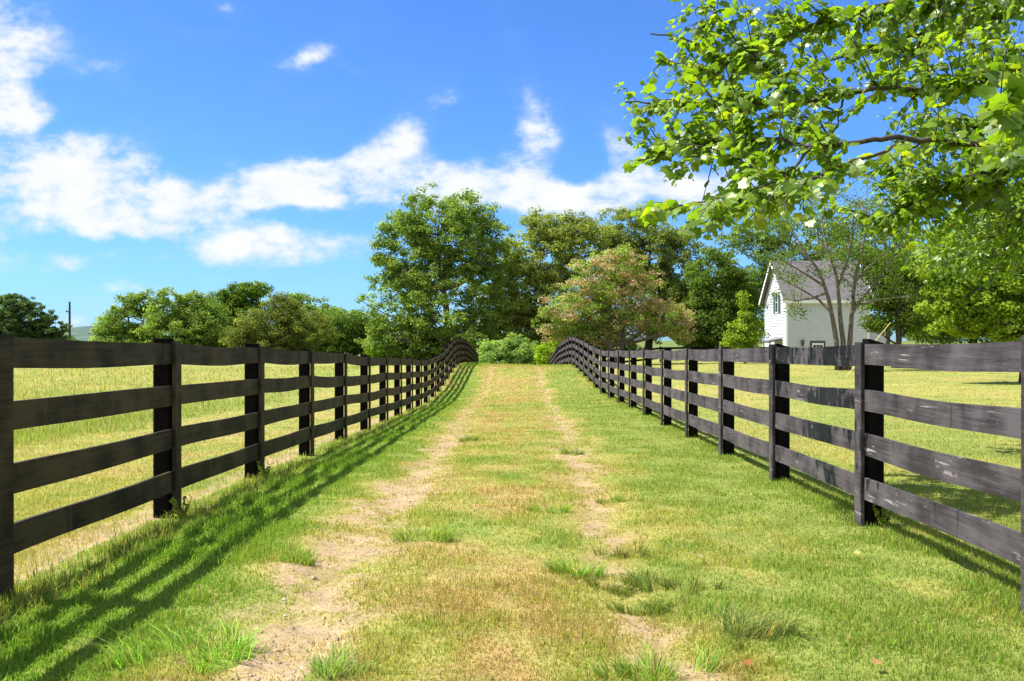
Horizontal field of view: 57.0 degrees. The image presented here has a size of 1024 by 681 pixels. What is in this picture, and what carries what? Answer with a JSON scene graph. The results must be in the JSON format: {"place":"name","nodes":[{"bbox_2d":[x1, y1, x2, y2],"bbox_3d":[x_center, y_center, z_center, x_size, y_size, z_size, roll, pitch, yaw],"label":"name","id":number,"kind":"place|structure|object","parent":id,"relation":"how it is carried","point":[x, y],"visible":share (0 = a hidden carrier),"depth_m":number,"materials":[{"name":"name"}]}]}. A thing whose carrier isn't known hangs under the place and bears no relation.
{"place":"outdoors","nodes":[
{"label":"outdoors","id":0,"kind":"place"},
{"bbox_2d":[14,364,434,577],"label":"meadow grass","id":1,"kind":"structure","parent":0,"point":[56,431],"depth_m":14.97,"materials":[{"name":"green plant"}]},
{"bbox_2d":[0,363,467,634],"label":"fringe grass","id":2,"kind":"structure","parent":0,"point":[38,592],"depth_m":6.05,"materials":[{"name":"green plant"}]},
{"bbox_2d":[44,326,644,341],"bbox_3d":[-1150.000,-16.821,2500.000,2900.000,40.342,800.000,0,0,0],"label":"hills","id":3,"kind":"structure","parent":0,"point":[80,333],"depth_m":2249.52,"materials":[{"name":"green plant"}]},
{"bbox_2d":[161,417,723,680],"bbox_3d":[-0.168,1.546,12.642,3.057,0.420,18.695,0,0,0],"label":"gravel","id":4,"kind":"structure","parent":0,"point":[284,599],"depth_m":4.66,"materials":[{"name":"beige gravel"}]},
{"bbox_2d":[0,341,1023,680],"bbox_3d":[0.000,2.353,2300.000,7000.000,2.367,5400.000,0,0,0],"label":"ground","id":5,"kind":"structure","parent":0,"point":[274,631],"depth_m":6.86,"materials":[{"name":"green plant"}]},
{"bbox_2d":[0,293,72,339],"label":"broadleaf tree","id":6,"kind":"object","parent":5,"relation":"on","point":[15,313],"visible":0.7,"depth_m":114.02,"materials":[{"name":"green plant"}]},
{"bbox_2d":[2,327,79,340],"bbox_3d":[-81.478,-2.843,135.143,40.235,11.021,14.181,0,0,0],"label":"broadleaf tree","id":7,"kind":"object","parent":5,"relation":"on","point":[5,331],"visible":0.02,"depth_m":135.06,"materials":[{"name":"green plant"}]},
{"bbox_2d":[66,302,70,339],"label":"utility pole","id":8,"kind":"object","parent":5,"relation":"on","point":[69,328],"visible":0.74,"depth_m":127.92,"materials":[{"name":"grey"}]},
{"bbox_2d":[88,287,161,342],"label":"broadleaf tree","id":9,"kind":"object","parent":5,"relation":"on","point":[113,325],"visible":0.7,"depth_m":116.67,"materials":[{"name":"green plant"}]},
{"bbox_2d":[169,494,192,518],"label":"weed plant","id":10,"kind":"object","parent":5,"relation":"on","point":[183,512],"visible":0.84,"depth_m":7.17,"materials":[{"name":"green plant"}]},
{"bbox_2d":[79,604,290,676],"bbox_3d":[-1.394,1.290,4.066,0.884,0.214,0.688,0,0,0],"label":"grass tuft","id":11,"kind":"object","parent":5,"relation":"on","point":[219,657],"visible":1,"depth_m":4.03,"materials":[{"name":"green plant"}]},
{"bbox_2d":[132,286,237,347],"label":"broadleaf tree","id":12,"kind":"object","parent":5,"relation":"on","point":[182,320],"visible":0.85,"depth_m":113.66,"materials":[{"name":"green plant"}]},
{"bbox_2d":[168,298,273,345],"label":"broadleaf tree","id":13,"kind":"object","parent":5,"relation":"on","point":[217,302],"depth_m":126.97,"materials":[{"name":"green plant"}]},
{"bbox_2d":[0,331,478,599],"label":"board fence","id":14,"kind":"object","parent":5,"relation":"on","point":[167,395],"visible":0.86,"depth_m":7.25,"materials":[{"name":"black wood"}]},
{"bbox_2d":[212,279,274,346],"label":"feathery tree","id":15,"kind":"object","parent":5,"relation":"on","point":[237,300],"visible":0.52,"depth_m":120.81,"materials":[{"name":"green plant"}]},
{"bbox_2d":[257,459,273,476],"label":"weed plant","id":16,"kind":"object","parent":5,"relation":"on","point":[266,470],"visible":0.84,"depth_m":9.71,"materials":[{"name":"green plant"}]},
{"bbox_2d":[218,290,343,351],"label":"broadleaf tree","id":17,"kind":"object","parent":5,"relation":"on","point":[280,335],"visible":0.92,"depth_m":96.78,"materials":[{"name":"green plant"}]},
{"bbox_2d":[263,534,325,566],"bbox_3d":[-1.369,1.320,5.908,0.394,0.171,0.571,0,0,-20],"label":"grass tuft","id":18,"kind":"object","parent":5,"relation":"on","point":[300,556],"visible":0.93,"depth_m":5.84,"materials":[{"name":"green plant"}]},
{"bbox_2d":[279,291,349,349],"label":"broadleaf tree","id":19,"kind":"object","parent":5,"relation":"on","point":[302,298],"visible":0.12,"depth_m":111.38,"materials":[{"name":"green plant"}]},
{"bbox_2d":[266,305,401,340],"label":"broadleaf tree","id":20,"kind":"object","parent":5,"relation":"on","point":[335,308],"visible":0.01,"depth_m":125.57,"materials":[{"name":"green plant"}]},
{"bbox_2d":[296,629,378,680],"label":"grass tuft","id":21,"kind":"object","parent":5,"relation":"on","point":[317,672],"visible":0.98,"depth_m":3.83,"materials":[{"name":"green plant"}]},
{"bbox_2d":[307,310,398,355],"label":"broadleaf tree","id":22,"kind":"object","parent":5,"relation":"on","point":[355,330],"visible":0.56,"depth_m":106.65,"materials":[{"name":"green plant"}]},
{"bbox_2d":[362,333,461,359],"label":"bush","id":23,"kind":"object","parent":5,"relation":"on","point":[432,344],"visible":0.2,"depth_m":85.17,"materials":[{"name":"green plant"}]},
{"bbox_2d":[386,521,461,542],"bbox_3d":[-0.629,1.310,6.474,0.667,0.141,0.557,0,0,0],"label":"grass tuft","id":24,"kind":"object","parent":5,"relation":"on","point":[438,535],"visible":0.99,"depth_m":6.42,"materials":[{"name":"green plant"}]},
{"bbox_2d":[353,181,521,362],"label":"broadleaf tree","id":25,"kind":"object","parent":5,"relation":"on","point":[474,223],"visible":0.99,"depth_m":82.66,"materials":[{"name":"green plant"}]},
{"bbox_2d":[455,431,486,441],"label":"grass tuft","id":26,"kind":"object","parent":5,"relation":"on","point":[470,438],"visible":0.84,"depth_m":14.56,"materials":[{"name":"green plant"}]},
{"bbox_2d":[455,325,487,357],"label":"bush","id":27,"kind":"object","parent":5,"relation":"on","point":[472,335],"visible":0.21,"depth_m":79.53,"materials":[{"name":"green plant"}]},
{"bbox_2d":[476,332,542,364],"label":"bush","id":28,"kind":"object","parent":5,"relation":"on","point":[502,351],"visible":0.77,"depth_m":75.49,"materials":[{"name":"green plant"}]},
{"bbox_2d":[231,403,813,491],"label":"grass","id":29,"kind":"structure","parent":5,"relation":"on","point":[356,455],"depth_m":11.95,"materials":[{"name":"green plant"}]},
{"bbox_2d":[531,337,559,364],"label":"bush","id":30,"kind":"object","parent":5,"relation":"on","point":[547,351],"visible":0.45,"depth_m":71.78,"materials":[{"name":"green plant"}]},
{"bbox_2d":[477,206,616,350],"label":"oak tree","id":31,"kind":"object","parent":5,"relation":"on","point":[543,278],"visible":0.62,"depth_m":86.45,"materials":[{"name":"green plant"}]},
{"bbox_2d":[526,501,575,513],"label":"grass tuft","id":32,"kind":"object","parent":5,"relation":"on","point":[565,508],"visible":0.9,"depth_m":7.74,"materials":[{"name":"green plant"}]},
{"bbox_2d":[556,445,584,455],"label":"grass tuft","id":33,"kind":"object","parent":5,"relation":"on","point":[572,453],"visible":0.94,"depth_m":12.38,"materials":[{"name":"green plant"}]},
{"bbox_2d":[536,554,614,580],"bbox_3d":[0.378,1.338,5.548,0.550,0.150,0.428,0,0,0],"label":"grass tuft","id":34,"kind":"object","parent":5,"relation":"on","point":[581,570],"visible":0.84,"depth_m":5.54,"materials":[{"name":"green plant"}]},
{"bbox_2d":[518,327,644,361],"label":"bush","id":35,"kind":"object","parent":5,"relation":"on","point":[630,347],"visible":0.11,"depth_m":85.39,"materials":[{"name":"green plant"}]},
{"bbox_2d":[530,242,697,362],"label":"redbud tree","id":36,"kind":"object","parent":5,"relation":"on","point":[600,300],"visible":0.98,"depth_m":57.39,"materials":[{"name":"green plant"}]},
{"bbox_2d":[579,574,648,596],"bbox_3d":[0.554,1.361,5.231,0.403,0.121,0.306,0,0,34],"label":"grass tuft","id":37,"kind":"object","parent":5,"relation":"on","point":[618,590],"visible":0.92,"depth_m":5.24,"materials":[{"name":"green plant"}]},
{"bbox_2d":[592,490,645,503],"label":"grass tuft","id":38,"kind":"object","parent":5,"relation":"on","point":[619,499],"visible":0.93,"depth_m":8.19,"materials":[{"name":"green plant"}]},
{"bbox_2d":[588,542,658,559],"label":"grass tuft","id":39,"kind":"object","parent":5,"relation":"on","point":[626,553],"visible":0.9,"depth_m":6.12,"materials":[{"name":"green plant"}]},
{"bbox_2d":[577,202,709,348],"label":"oak tree","id":40,"kind":"object","parent":5,"relation":"on","point":[673,285],"visible":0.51,"depth_m":90.43,"materials":[{"name":"green plant"}]},
{"bbox_2d":[617,561,669,586],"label":"grass tuft","id":41,"kind":"object","parent":5,"relation":"on","point":[629,577],"visible":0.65,"depth_m":5.41,"materials":[{"name":"green plant"}]},
{"bbox_2d":[598,589,694,616],"bbox_3d":[0.718,1.348,4.832,0.598,0.159,0.431,0,0,-10],"label":"grass tuft","id":42,"kind":"object","parent":5,"relation":"on","point":[650,607],"visible":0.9,"depth_m":4.84,"materials":[{"name":"green plant"}]},
{"bbox_2d":[582,632,749,680],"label":"grass tuft","id":43,"kind":"object","parent":5,"relation":"on","point":[646,666],"visible":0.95,"depth_m":3.85,"materials":[{"name":"green plant"}]},
{"bbox_2d":[617,568,731,595],"bbox_3d":[0.895,1.331,5.194,0.672,0.146,0.423,0,0,0],"label":"grass tuft","id":44,"kind":"object","parent":5,"relation":"on","point":[692,588],"visible":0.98,"depth_m":5.22,"materials":[{"name":"green plant"}]},
{"bbox_2d":[625,346,761,362],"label":"paddock fence","id":45,"kind":"object","parent":5,"relation":"on","point":[659,348],"visible":0.16,"depth_m":62.97,"materials":[{"name":"black wood"}]},
{"bbox_2d":[664,245,761,349],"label":"tree","id":46,"kind":"object","parent":5,"relation":"on","point":[709,325],"visible":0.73,"depth_m":82.66,"materials":[{"name":"green plant"}]},
{"bbox_2d":[719,291,770,362],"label":"sapling tree","id":47,"kind":"object","parent":5,"relation":"on","point":[750,322],"visible":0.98,"depth_m":57.72,"materials":[{"name":"green plant"}]},
{"bbox_2d":[696,595,819,651],"bbox_3d":[1.156,1.290,4.355,0.606,0.190,0.628,0,0,0],"label":"grass tuft","id":48,"kind":"object","parent":5,"relation":"on","point":[746,630],"visible":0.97,"depth_m":4.33,"materials":[{"name":"green plant"}]},
{"bbox_2d":[549,336,1023,612],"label":"board fence","id":49,"kind":"object","parent":5,"relation":"on","point":[870,401],"visible":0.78,"depth_m":7.05,"materials":[{"name":"black wood"}]},
{"bbox_2d":[710,208,870,331],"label":"locust tree","id":50,"kind":"object","parent":5,"relation":"on","point":[768,243],"visible":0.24,"depth_m":87.14,"materials":[{"name":"green plant"}]},
{"bbox_2d":[612,0,1023,299],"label":"sycamore tree","id":51,"kind":"object","parent":5,"relation":"on","point":[999,120],"visible":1,"depth_m":9.59,"materials":[{"name":"green plant"}]},
{"bbox_2d":[759,261,888,346],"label":"farmhouse","id":52,"kind":"object","parent":5,"relation":"on","point":[814,329],"visible":0.43,"depth_m":65.09,"materials":[{"name":"white"}]},
{"bbox_2d":[775,291,777,312],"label":"window","id":53,"kind":"structure","parent":52,"relation":"in","point":[776,304],"depth_m":67.22,"materials":[{"name":"white glass"}]},
{"bbox_2d":[810,341,824,346],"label":"door","id":54,"kind":"structure","parent":52,"relation":"in","point":[812,343],"depth_m":64.91,"materials":[{"name":"white wood"}]},
{"bbox_2d":[758,169,933,369],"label":"forked tree","id":55,"kind":"object","parent":5,"relation":"on","point":[852,303],"visible":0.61,"depth_m":45.97,"materials":[{"name":"green plant"}]},
{"bbox_2d":[810,195,930,343],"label":"locust tree","id":56,"kind":"object","parent":5,"relation":"on","point":[889,333],"visible":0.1,"depth_m":81.70,"materials":[{"name":"green plant"}]},
{"bbox_2d":[871,657,881,663],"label":"fallen leaf","id":57,"kind":"object","parent":5,"relation":"on","point":[875,661],"visible":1,"depth_m":3.85,"materials":[{"name":"beige plant"}]},
{"bbox_2d":[872,504,892,527],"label":"weed plant","id":58,"kind":"object","parent":5,"relation":"on","point":[882,520],"visible":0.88,"depth_m":6.96,"materials":[{"name":"green plant"}]},
{"bbox_2d":[835,239,940,367],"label":"yard tree","id":59,"kind":"object","parent":5,"relation":"on","point":[894,307],"visible":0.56,"depth_m":49.61,"materials":[{"name":"green plant"}]},
{"bbox_2d":[895,224,1021,343],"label":"tree","id":60,"kind":"object","parent":5,"relation":"on","point":[941,338],"visible":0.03,"depth_m":69.62,"materials":[{"name":"green plant"}]},
{"bbox_2d":[906,152,1023,382],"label":"maple tree","id":61,"kind":"object","parent":5,"relation":"on","point":[970,314],"visible":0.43,"depth_m":32.51,"materials":[{"name":"green plant"}]},
{"bbox_2d":[0,482,1023,680],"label":"grass","id":62,"kind":"structure","parent":0,"point":[223,531],"depth_m":4.89,"materials":[{"name":"green plant"}]},
{"bbox_2d":[742,659,752,664],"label":"fallen leaf","id":63,"kind":"object","parent":62,"relation":"on","point":[747,662],"visible":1,"depth_m":3.86,"materials":[{"name":"orange plant"}]},
{"bbox_2d":[405,362,618,411],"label":"grass","id":64,"kind":"structure","parent":0,"point":[446,405],"depth_m":32.96,"materials":[{"name":"green plant"}]},
{"bbox_2d":[0,0,1023,340],"label":"sky","id":65,"kind":"structure","parent":0,"point":[204,146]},
{"bbox_2d":[570,364,1023,634],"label":"fringe grass","id":66,"kind":"structure","parent":0,"point":[993,581],"depth_m":6.39,"materials":[{"name":"green plant"}]},
{"bbox_2d":[587,362,1020,583],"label":"lawn grass","id":67,"kind":"structure","parent":0,"point":[1008,565],"depth_m":11.16,"materials":[{"name":"green plant"}]},
{"bbox_2d":[846,284,921,376],"bbox_3d":[15.869,-1.198,38.569,4.963,5.390,0.029,0,0,-13],"label":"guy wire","id":68,"kind":"object","parent":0,"point":[882,332],"visible":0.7,"depth_m":38.39,"materials":[{"name":"grey metal"}]}
]}

